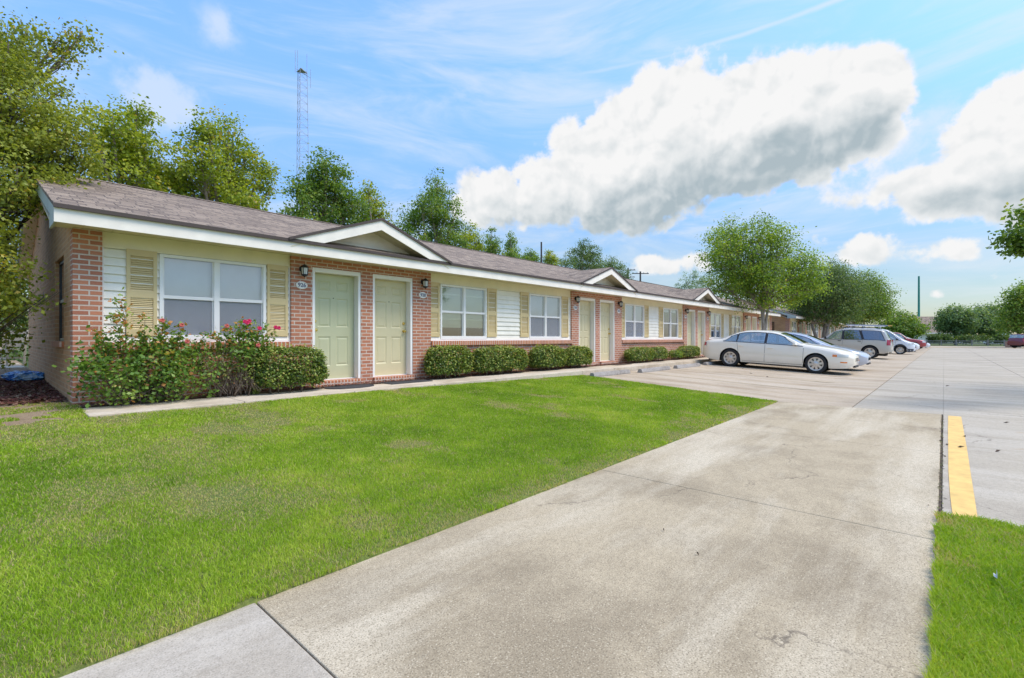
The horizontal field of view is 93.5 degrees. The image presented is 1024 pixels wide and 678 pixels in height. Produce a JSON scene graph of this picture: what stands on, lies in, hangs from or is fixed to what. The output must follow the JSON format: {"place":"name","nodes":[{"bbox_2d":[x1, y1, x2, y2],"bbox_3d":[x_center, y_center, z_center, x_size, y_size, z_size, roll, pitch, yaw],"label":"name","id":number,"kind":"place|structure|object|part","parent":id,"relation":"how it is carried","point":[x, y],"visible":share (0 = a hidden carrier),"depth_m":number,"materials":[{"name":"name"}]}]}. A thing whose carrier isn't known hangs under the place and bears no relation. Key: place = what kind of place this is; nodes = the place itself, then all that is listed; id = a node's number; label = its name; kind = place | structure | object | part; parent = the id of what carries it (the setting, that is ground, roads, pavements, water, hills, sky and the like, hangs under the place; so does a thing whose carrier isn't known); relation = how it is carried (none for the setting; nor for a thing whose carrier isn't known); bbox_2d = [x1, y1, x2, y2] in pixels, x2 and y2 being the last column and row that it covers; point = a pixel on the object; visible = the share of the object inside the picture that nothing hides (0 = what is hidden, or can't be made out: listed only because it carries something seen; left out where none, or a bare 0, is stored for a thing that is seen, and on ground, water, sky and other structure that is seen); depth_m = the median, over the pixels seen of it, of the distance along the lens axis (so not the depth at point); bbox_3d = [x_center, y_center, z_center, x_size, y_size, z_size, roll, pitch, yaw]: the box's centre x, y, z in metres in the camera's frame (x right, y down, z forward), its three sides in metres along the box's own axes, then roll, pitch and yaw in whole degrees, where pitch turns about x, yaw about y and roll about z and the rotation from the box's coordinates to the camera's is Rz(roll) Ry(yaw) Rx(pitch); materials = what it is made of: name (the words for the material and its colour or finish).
{"place":"outdoors","nodes":[
{"label":"outdoors","id":0,"kind":"place"},
{"bbox_2d":[0,360,84,425],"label":"side yard","id":1,"kind":"structure","parent":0,"point":[26,417],"depth_m":5.86,"materials":[{"name":"brown soil"}]},
{"bbox_2d":[0,363,24,368],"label":"patio","id":2,"kind":"structure","parent":1,"relation":"on","point":[17,365],"depth_m":11.98,"materials":[{"name":"concrete"}]},
{"bbox_2d":[0,331,27,365],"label":"garden chair","id":3,"kind":"object","parent":2,"relation":"on","point":[24,352],"visible":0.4,"depth_m":12.84,"materials":[{"name":"grey wood"}]},
{"bbox_2d":[0,378,67,404],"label":"mulch chips","id":4,"kind":"object","parent":1,"relation":"on","point":[51,391],"visible":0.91,"depth_m":7.21,"materials":[{"name":"brown wood"}]},
{"bbox_2d":[1,370,44,380],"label":"blue tarp","id":5,"kind":"object","parent":4,"relation":"on","point":[18,375],"visible":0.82,"depth_m":8.77,"materials":[{"name":"blue plastic"}]},
{"bbox_2d":[0,400,88,425],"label":"weeds","id":6,"kind":"object","parent":1,"relation":"on","point":[61,412],"visible":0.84,"depth_m":5.84,"materials":[{"name":"green plant"}]},
{"bbox_2d":[0,16,123,371],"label":"evergreen tree","id":7,"kind":"object","parent":1,"relation":"on","point":[35,147],"visible":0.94,"depth_m":7.63,"materials":[{"name":"green plant"}]},
{"bbox_2d":[0,6,123,124],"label":"sparse tree","id":8,"kind":"object","parent":1,"relation":"on","point":[62,50],"visible":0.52,"depth_m":8.99,"materials":[{"name":"green plant"}]},
{"bbox_2d":[60,603,332,677],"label":"driveway apron","id":9,"kind":"object","parent":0,"point":[253,640],"visible":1,"depth_m":1.93,"materials":[{"name":"concrete"}]},
{"bbox_2d":[0,375,777,677],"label":"lawn","id":10,"kind":"structure","parent":0,"point":[74,667],"depth_m":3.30,"materials":[{"name":"plant"}]},
{"bbox_2d":[78,356,704,406],"bbox_3d":[6.062,0.885,19.325,0.320,0.001,35.140,0,0,42],"label":"flower bed","id":11,"kind":"object","parent":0,"point":[197,396],"visible":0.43,"depth_m":9.15,"materials":[{"name":"brown soil"}]},
{"bbox_2d":[52,286,235,407],"bbox_3d":[-4.927,0.114,6.566,0.940,1.586,1.922,0,0,42],"label":"rose bush","id":12,"kind":"object","parent":11,"relation":"on","point":[175,369],"visible":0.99,"depth_m":6.49,"materials":[{"name":"green plant"}]},
{"bbox_2d":[192,341,257,396],"bbox_3d":[-4.344,0.479,7.386,0.672,0.868,1.018,0,0,42],"label":"twiggy bush","id":13,"kind":"object","parent":11,"relation":"on","point":[223,374],"visible":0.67,"depth_m":7.29,"materials":[{"name":"green plant"}]},
{"bbox_2d":[206,316,280,396],"bbox_3d":[-4.196,0.285,7.462,0.805,1.240,1.097,0,0,42],"label":"rose bush","id":14,"kind":"object","parent":11,"relation":"on","point":[250,344],"visible":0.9,"depth_m":7.40,"materials":[{"name":"green plant"}]},
{"bbox_2d":[245,386,261,393],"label":"grass tuft","id":15,"kind":"object","parent":11,"relation":"on","point":[254,391],"visible":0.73,"depth_m":7.64,"materials":[{"name":"green plant"}]},
{"bbox_2d":[247,343,330,393],"bbox_3d":[-3.721,0.493,8.037,0.760,0.840,1.331,0,0,42],"label":"hedge","id":16,"kind":"object","parent":11,"relation":"on","point":[311,363],"visible":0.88,"depth_m":7.85,"materials":[{"name":"green plant"}]},
{"bbox_2d":[423,344,473,378],"bbox_3d":[-1.381,0.519,10.768,0.615,0.789,1.369,0,0,42],"label":"hedge","id":17,"kind":"object","parent":11,"relation":"on","point":[434,364],"visible":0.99,"depth_m":10.51,"materials":[{"name":"green plant"}]},
{"bbox_2d":[472,344,529,374],"bbox_3d":[-0.275,0.529,11.991,0.627,0.767,2.003,0,0,42],"label":"hedge","id":18,"kind":"object","parent":11,"relation":"on","point":[484,360],"visible":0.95,"depth_m":11.73,"materials":[{"name":"green plant"}]},
{"bbox_2d":[528,344,568,370],"bbox_3d":[1.031,0.533,13.451,0.621,0.761,1.541,0,0,42],"label":"hedge","id":19,"kind":"object","parent":11,"relation":"on","point":[553,356],"visible":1,"depth_m":13.14,"materials":[{"name":"green plant"}]},
{"bbox_2d":[563,345,593,367],"bbox_3d":[1.972,0.556,14.498,0.616,0.716,1.365,0,0,42],"label":"hedge","id":20,"kind":"object","parent":11,"relation":"on","point":[579,355],"visible":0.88,"depth_m":14.27,"materials":[{"name":"green plant"}]},
{"bbox_2d":[623,346,653,362],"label":"hedge","id":21,"kind":"object","parent":11,"relation":"on","point":[639,354],"visible":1,"depth_m":17.11,"materials":[{"name":"green plant"}]},
{"bbox_2d":[650,346,667,361],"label":"hedge","id":22,"kind":"object","parent":11,"relation":"on","point":[661,351],"visible":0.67,"depth_m":18.34,"materials":[{"name":"green plant"}]},
{"bbox_2d":[668,349,682,359],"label":"bush","id":23,"kind":"object","parent":11,"relation":"on","point":[677,354],"visible":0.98,"depth_m":19.68,"materials":[{"name":"green plant"}]},
{"bbox_2d":[676,344,700,358],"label":"hedge","id":24,"kind":"object","parent":11,"relation":"on","point":[691,351],"visible":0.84,"depth_m":20.52,"materials":[{"name":"green plant"}]},
{"bbox_2d":[81,357,720,416],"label":"sidewalk","id":25,"kind":"structure","parent":0,"point":[102,411],"depth_m":8.41,"materials":[{"name":"concrete"}]},
{"bbox_2d":[324,384,373,388],"bbox_3d":[-2.975,0.892,8.840,0.600,0.014,0.940,0,0,42],"label":"door mat","id":26,"kind":"object","parent":25,"relation":"on","point":[352,386],"depth_m":8.78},
{"bbox_2d":[380,379,432,384],"bbox_3d":[-2.164,0.892,9.819,0.500,0.014,1.000,0,0,42],"label":"door mat","id":27,"kind":"object","parent":25,"relation":"on","point":[404,381],"depth_m":9.79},
{"bbox_2d":[3,341,1003,395],"bbox_3d":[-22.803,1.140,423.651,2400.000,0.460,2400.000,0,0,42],"label":"ground","id":28,"kind":"structure","parent":0,"point":[943,344],"depth_m":87.64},
{"bbox_2d":[0,179,27,361],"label":"dark shrub","id":29,"kind":"object","parent":28,"relation":"on","point":[16,353],"visible":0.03,"depth_m":19.63,"materials":[{"name":"green plant"}]},
{"bbox_2d":[66,93,197,196],"bbox_3d":[-12.997,-3.840,16.768,3.692,9.340,4.180,0,0,42],"label":"oak tree","id":30,"kind":"object","parent":28,"relation":"on","point":[136,163],"visible":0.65,"depth_m":16.29,"materials":[{"name":"green plant"}]},
{"bbox_2d":[155,104,289,210],"bbox_3d":[-11.310,-4.174,18.951,4.079,10.007,5.196,0,0,42],"label":"yellow green tree","id":31,"kind":"object","parent":28,"relation":"on","point":[210,173],"visible":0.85,"depth_m":18.30,"materials":[{"name":"green plant"}]},
{"bbox_2d":[295,50,310,217],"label":"lattice tower","id":32,"kind":"structure","parent":28,"relation":"on","point":[301,70],"depth_m":130.51,"materials":[{"name":"metal"}]},
{"bbox_2d":[276,142,375,225],"bbox_3d":[-9.016,-4.169,23.398,3.989,9.997,5.250,0,0,42],"label":"maple tree","id":33,"kind":"object","parent":28,"relation":"on","point":[318,189],"visible":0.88,"depth_m":22.68,"materials":[{"name":"green plant"}]},
{"bbox_2d":[351,178,394,224],"bbox_3d":[-7.820,-3.778,26.289,3.300,9.216,2.958,0,0,42],"label":"slim tree","id":34,"kind":"object","parent":28,"relation":"on","point":[374,214],"visible":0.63,"depth_m":26.13,"materials":[{"name":"green plant"}]},
{"bbox_2d":[15,176,780,407],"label":"apartment building","id":35,"kind":"structure","parent":28,"relation":"on","point":[379,299],"depth_m":9.20,"materials":[{"name":"brick"}]},
{"bbox_2d":[59,259,63,340],"bbox_3d":[-6.867,-0.580,7.395,1.100,1.260,0.040,0,0,42],"label":"window","id":36,"kind":"structure","parent":35,"relation":"in","point":[61,265],"depth_m":7.66,"materials":[{"name":"glass"}]},
{"bbox_2d":[159,254,265,339],"bbox_3d":[-4.712,-0.605,7.651,0.105,1.270,1.490,0,0,42],"label":"window","id":37,"kind":"structure","parent":35,"relation":"in","point":[219,286],"depth_m":7.60,"materials":[{"name":"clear glass"}]},
{"bbox_2d":[315,273,353,378],"bbox_3d":[-3.409,-0.217,9.202,0.121,1.978,0.862,0,0,42],"label":"door","id":38,"kind":"structure","parent":35,"relation":"in","point":[334,294],"depth_m":9.24,"materials":[{"name":"wood"}]},
{"bbox_2d":[375,279,405,375],"bbox_3d":[-2.580,-0.217,10.125,0.121,1.978,0.862,0,0,42],"label":"door","id":39,"kind":"structure","parent":35,"relation":"in","point":[390,296],"depth_m":10.16,"materials":[{"name":"beige wood"}]},
{"bbox_2d":[440,284,486,338],"bbox_3d":[-1.171,-0.605,11.595,0.105,1.270,1.490,0,0,42],"label":"window","id":40,"kind":"structure","parent":35,"relation":"in","point":[464,301],"depth_m":11.56,"materials":[{"name":"clear glass"}]},
{"bbox_2d":[529,293,560,338],"bbox_3d":[0.947,-0.605,13.953,0.105,1.270,1.490,0,0,42],"label":"window","id":41,"kind":"structure","parent":35,"relation":"in","point":[551,306],"depth_m":13.92,"materials":[{"name":"clear glass"}]},
{"bbox_2d":[579,300,589,348],"bbox_3d":[2.282,-0.217,15.597,0.045,1.978,0.862,0,0,42],"label":"door","id":42,"kind":"structure","parent":35,"relation":"in","point":[584,306],"depth_m":15.66,"materials":[{"name":"beige wood"}]},
{"bbox_2d":[600,303,610,360],"bbox_3d":[3.138,-0.217,16.494,0.121,1.978,0.862,0,0,42],"label":"door","id":43,"kind":"structure","parent":35,"relation":"in","point":[605,333],"depth_m":16.59,"materials":[{"name":"beige wood"}]},
{"bbox_2d":[625,304,643,338],"bbox_3d":[4.548,-0.605,17.964,0.105,1.270,1.490,0,0,42],"label":"window","id":44,"kind":"structure","parent":35,"relation":"in","point":[637,314],"depth_m":17.92,"materials":[{"name":"white glass"}]},
{"bbox_2d":[663,308,677,338],"bbox_3d":[6.665,-0.605,20.323,0.105,1.270,1.490,0,0,42],"label":"window","id":45,"kind":"structure","parent":35,"relation":"in","point":[664,309],"depth_m":20.28,"materials":[{"name":"white glass"}]},
{"bbox_2d":[687,312,690,345],"bbox_3d":[8.000,-0.217,21.967,0.045,1.978,0.862,0,0,42],"label":"door","id":46,"kind":"structure","parent":35,"relation":"in","point":[689,314],"depth_m":22.10,"materials":[{"name":"beige wood"}]},
{"bbox_2d":[698,313,702,353],"bbox_3d":[8.857,-0.217,22.864,0.121,1.978,0.862,0,0,42],"label":"door","id":47,"kind":"structure","parent":35,"relation":"in","point":[700,334],"depth_m":23.10,"materials":[{"name":"beige wood"}]},
{"bbox_2d":[710,313,720,338],"bbox_3d":[10.266,-0.605,24.333,0.105,1.270,1.490,0,0,42],"label":"window","id":48,"kind":"structure","parent":35,"relation":"in","point":[715,318],"depth_m":24.31,"materials":[{"name":"white glass"}]},
{"bbox_2d":[732,315,740,334],"bbox_3d":[12.384,-0.605,26.692,0.105,1.270,1.490,0,0,42],"label":"window","id":49,"kind":"structure","parent":35,"relation":"in","point":[736,320],"depth_m":26.79,"materials":[{"name":"white glass"}]},
{"bbox_2d":[746,319,747,338],"bbox_3d":[13.719,-0.217,28.336,0.045,1.978,0.862,0,0,42],"label":"door","id":50,"kind":"structure","parent":35,"relation":"in","point":[746,319],"depth_m":28.62,"materials":[{"name":"beige metal"}]},
{"bbox_2d":[752,318,754,337],"bbox_3d":[14.576,-0.217,29.233,0.121,1.978,0.862,0,0,42],"label":"door","id":51,"kind":"structure","parent":35,"relation":"in","point":[753,335],"depth_m":29.45,"materials":[{"name":"beige metal"}]},
{"bbox_2d":[394,166,472,248],"bbox_3d":[-5.064,-4.939,29.038,3.895,11.537,6.276,0,0,42],"label":"poplar tree","id":52,"kind":"object","parent":28,"relation":"on","point":[435,215],"visible":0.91,"depth_m":28.87,"materials":[{"name":"green plant"}]},
{"bbox_2d":[452,219,487,251],"bbox_3d":[-3.031,-3.672,33.072,2.385,9.004,3.274,0,0,42],"label":"young tree","id":53,"kind":"object","parent":28,"relation":"on","point":[477,246],"visible":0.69,"depth_m":33.13,"materials":[{"name":"green plant"}]},
{"bbox_2d":[483,226,504,254],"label":"pointed tree","id":54,"kind":"object","parent":28,"relation":"on","point":[493,248],"visible":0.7,"depth_m":35.42,"materials":[{"name":"green plant"}]},
{"bbox_2d":[501,230,524,258],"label":"pointed tree","id":55,"kind":"object","parent":28,"relation":"on","point":[512,245],"visible":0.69,"depth_m":37.67,"materials":[{"name":"green plant"}]},
{"bbox_2d":[521,247,543,261],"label":"pointed tree","id":56,"kind":"object","parent":28,"relation":"on","point":[533,257],"visible":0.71,"depth_m":42.12,"materials":[{"name":"green plant"}]},
{"bbox_2d":[542,249,560,265],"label":"young tree","id":57,"kind":"object","parent":28,"relation":"on","point":[547,258],"visible":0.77,"depth_m":45.90,"materials":[{"name":"green plant"}]},
{"bbox_2d":[557,238,611,269],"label":"cedar tree","id":58,"kind":"object","parent":28,"relation":"on","point":[593,258],"visible":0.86,"depth_m":60.52,"materials":[{"name":"green plant"}]},
{"bbox_2d":[599,255,632,278],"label":"cedar tree","id":59,"kind":"object","parent":28,"relation":"on","point":[613,265],"visible":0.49,"depth_m":70.47,"materials":[{"name":"green plant"}]},
{"bbox_2d":[633,271,648,280],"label":"utility pole","id":60,"kind":"object","parent":28,"relation":"on","point":[640,273],"visible":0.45,"depth_m":79.92,"materials":[{"name":"metal"}]},
{"bbox_2d":[675,268,718,288],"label":"bushy tree","id":61,"kind":"object","parent":28,"relation":"on","point":[697,283],"visible":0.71,"depth_m":102.55,"materials":[{"name":"green plant"}]},
{"bbox_2d":[688,208,839,334],"bbox_3d":[12.977,-2.855,25.247,7.888,8.029,4.610,0,0,-16],"label":"pear tree","id":62,"kind":"object","parent":28,"relation":"on","point":[771,281],"visible":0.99,"depth_m":24.67,"materials":[{"name":"green plant"}]},
{"bbox_2d":[730,297,859,341],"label":"apartment building","id":63,"kind":"structure","parent":28,"relation":"on","point":[785,321],"depth_m":36.09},
{"bbox_2d":[792,321,795,335],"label":"window","id":64,"kind":"structure","parent":63,"relation":"in","point":[793,323],"depth_m":35.98,"materials":[{"name":"grey"}]},
{"bbox_2d":[807,323,810,338],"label":"window","id":65,"kind":"structure","parent":63,"relation":"in","point":[808,327],"depth_m":39.97,"materials":[{"name":"grey glass"}]},
{"bbox_2d":[781,254,881,337],"bbox_3d":[23.689,-2.463,35.784,7.272,7.264,5.186,0,0,-15],"label":"pear tree","id":66,"kind":"object","parent":28,"relation":"on","point":[841,303],"visible":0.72,"depth_m":35.06,"materials":[{"name":"green plant"}]},
{"bbox_2d":[849,268,907,326],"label":"pear tree","id":67,"kind":"object","parent":28,"relation":"on","point":[881,304],"visible":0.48,"depth_m":44.02,"materials":[{"name":"green plant"}]},
{"bbox_2d":[872,308,932,339],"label":"shade tree","id":68,"kind":"object","parent":28,"relation":"on","point":[910,326],"visible":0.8,"depth_m":89.38,"materials":[{"name":"green plant"}]},
{"bbox_2d":[918,276,919,316],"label":"monopole","id":69,"kind":"object","parent":28,"relation":"on","point":[918,296],"visible":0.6,"depth_m":149.78,"materials":[{"name":"teal metal"}]},
{"bbox_2d":[924,333,954,344],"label":"hedge","id":70,"kind":"object","parent":28,"relation":"on","point":[938,338],"visible":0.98,"depth_m":89.49,"materials":[{"name":"green plant"}]},
{"bbox_2d":[912,317,970,342],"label":"house","id":71,"kind":"structure","parent":28,"relation":"on","point":[926,320],"depth_m":117.00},
{"bbox_2d":[928,302,986,344],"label":"shade tree","id":72,"kind":"object","parent":28,"relation":"on","point":[961,320],"visible":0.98,"depth_m":90.81,"materials":[{"name":"green plant"}]},
{"bbox_2d":[926,340,1004,345],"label":"rail fence","id":73,"kind":"object","parent":28,"relation":"on","point":[972,343],"visible":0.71,"depth_m":77.78,"materials":[{"name":"metal"}]},
{"bbox_2d":[950,332,997,344],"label":"hedge","id":74,"kind":"object","parent":28,"relation":"on","point":[966,338],"visible":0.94,"depth_m":89.26,"materials":[{"name":"green plant"}]},
{"bbox_2d":[970,300,1006,344],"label":"shade tree","id":75,"kind":"object","parent":28,"relation":"on","point":[986,316],"visible":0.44,"depth_m":92.24,"materials":[{"name":"green plant"}]},
{"bbox_2d":[990,333,1012,344],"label":"hedge","id":76,"kind":"object","parent":28,"relation":"on","point":[1001,338],"visible":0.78,"depth_m":89.58,"materials":[{"name":"green plant"}]},
{"bbox_2d":[982,277,1023,337],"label":"shade tree","id":77,"kind":"object","parent":28,"relation":"on","point":[1012,311],"visible":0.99,"depth_m":65.14,"materials":[{"name":"green plant"}]},
{"bbox_2d":[985,198,1023,260],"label":"overhanging tree","id":78,"kind":"object","parent":28,"relation":"on","point":[1013,239],"visible":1,"depth_m":8.61,"materials":[{"name":"green plant"}]},
{"bbox_2d":[0,0,1023,337],"label":"sky","id":79,"kind":"structure","parent":0,"point":[893,129],"materials":[{"name":"blue"}]},
{"bbox_2d":[257,402,941,677],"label":"driveway","id":80,"kind":"structure","parent":0,"point":[805,532],"depth_m":2.58,"materials":[{"name":"concrete"}]},
{"bbox_2d":[604,348,929,406],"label":"parking stalls","id":81,"kind":"object","parent":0,"point":[848,388],"visible":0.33,"depth_m":13.69,"materials":[{"name":"concrete"}]},
{"bbox_2d":[589,369,629,376],"bbox_3d":[2.817,1.009,13.705,0.170,0.135,2.000,0,0,42],"label":"wheel stop","id":82,"kind":"object","parent":81,"relation":"on","point":[610,373],"visible":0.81,"depth_m":13.53,"materials":[{"name":"concrete"}]},
{"bbox_2d":[637,366,670,372],"bbox_3d":[4.597,1.015,15.493,0.170,0.135,2.100,0,0,41],"label":"wheel stop","id":83,"kind":"object","parent":81,"relation":"on","point":[652,369],"visible":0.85,"depth_m":15.28,"materials":[{"name":"concrete"}]},
{"bbox_2d":[673,363,700,368],"bbox_3d":[6.368,1.015,17.465,0.170,0.135,2.100,0,0,42],"label":"wheel stop","id":84,"kind":"object","parent":81,"relation":"on","point":[686,365],"visible":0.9,"depth_m":17.23,"materials":[{"name":"concrete"}]},
{"bbox_2d":[703,360,722,364],"bbox_3d":[8.190,1.014,19.525,0.170,0.135,2.000,0,0,42],"label":"wheel stop","id":85,"kind":"object","parent":81,"relation":"on","point":[712,362],"visible":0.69,"depth_m":19.27,"materials":[{"name":"concrete"}]},
{"bbox_2d":[649,358,885,389],"bbox_3d":[13.551,1.163,21.979,4.600,0.206,23.675,0,0,42],"label":"stall line","id":86,"kind":"object","parent":81,"relation":"on","point":[762,376],"visible":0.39,"depth_m":14.61,"materials":[{"name":"white paint"}]},
{"bbox_2d":[703,330,858,373],"bbox_3d":[10.062,0.440,18.315,5.072,1.452,2.186,4,2,42],"label":"white sedan","id":87,"kind":"object","parent":81,"relation":"on","point":[733,350],"visible":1,"depth_m":17.57,"materials":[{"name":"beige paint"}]},
{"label":"side window","id":88,"kind":"part","parent":87,"relation":"part of","materials":[{"name":"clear glass"}]},
{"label":"side window","id":89,"kind":"part","parent":87,"relation":"part of","materials":[{"name":"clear glass"}]},
{"bbox_2d":[742,332,870,369],"bbox_3d":[12.069,0.464,20.208,4.802,1.426,2.075,4,2,42],"label":"silver car","id":90,"kind":"object","parent":81,"relation":"on","point":[864,358],"visible":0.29,"depth_m":19.28,"materials":[{"name":"paint"}]},
{"bbox_2d":[803,327,893,357],"bbox_3d":[20.954,0.228,30.374,4.902,1.881,2.192,4,2,42],"label":"tan wagon","id":91,"kind":"object","parent":81,"relation":"on","point":[874,343],"visible":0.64,"depth_m":28.99,"materials":[{"name":"grey metal"}]},
{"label":"side window","id":92,"kind":"part","parent":91,"relation":"part of","materials":[{"name":"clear glass"}]},
{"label":"side window","id":93,"kind":"part","parent":91,"relation":"part of","materials":[{"name":"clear glass"}]},
{"bbox_2d":[841,325,915,353],"bbox_3d":[29.491,0.118,38.836,4.802,2.167,2.166,4,2,42],"label":"white van","id":94,"kind":"object","parent":81,"relation":"on","point":[902,346],"visible":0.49,"depth_m":37.26,"materials":[{"name":"paint"}]},
{"bbox_2d":[846,324,891,325],"bbox_3d":[28.847,-1.044,39.011,3.100,0.077,0.422,4,2,42],"label":"ladder","id":95,"kind":"object","parent":94,"relation":"on","point":[869,325],"visible":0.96,"depth_m":38.79,"materials":[{"name":"metal"}]},
{"bbox_2d":[889,336,919,349],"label":"white car","id":96,"kind":"object","parent":81,"relation":"on","point":[917,346],"visible":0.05,"depth_m":43.48,"materials":[{"name":"paint"}]},
{"bbox_2d":[887,332,926,347],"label":"car","id":97,"kind":"object","parent":81,"relation":"on","point":[922,343],"visible":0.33,"depth_m":50.00,"materials":[{"name":"paint"}]},
{"bbox_2d":[854,348,1023,526],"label":"parking lot","id":98,"kind":"structure","parent":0,"point":[983,397],"depth_m":9.05,"materials":[{"name":"concrete"}]},
{"bbox_2d":[262,363,942,677],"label":"joint filler","id":99,"kind":"object","parent":98,"relation":"on","point":[940,492],"visible":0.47,"depth_m":4.17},
{"bbox_2d":[937,415,946,512],"bbox_3d":[5.029,1.266,5.626,0.077,0.021,6.092,0,0,42],"label":"joint debris","id":100,"kind":"object","parent":99,"relation":"on","point":[941,465],"visible":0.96,"depth_m":4.79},
{"bbox_2d":[948,416,976,516],"bbox_3d":[5.183,1.266,5.601,0.160,0.001,5.940,0,0,42],"label":"edge line","id":101,"kind":"object","parent":98,"relation":"on","point":[962,497],"visible":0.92,"depth_m":4.53,"materials":[{"name":"yellow paint"}]},
{"bbox_2d":[917,509,1023,677],"bbox_3d":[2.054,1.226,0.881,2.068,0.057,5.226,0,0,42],"label":"verge grass","id":102,"kind":"structure","parent":0,"point":[990,618],"depth_m":2.26,"materials":[{"name":"green plant"}]},
{"bbox_2d":[930,346,1023,347],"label":"cross road","id":103,"kind":"structure","parent":0,"point":[973,347],"depth_m":65.19,"materials":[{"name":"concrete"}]},
{"bbox_2d":[1007,334,1023,347],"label":"maroon car","id":104,"kind":"object","parent":103,"relation":"on","point":[1015,342],"visible":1,"depth_m":59.75,"materials":[{"name":"paint"}]}
]}

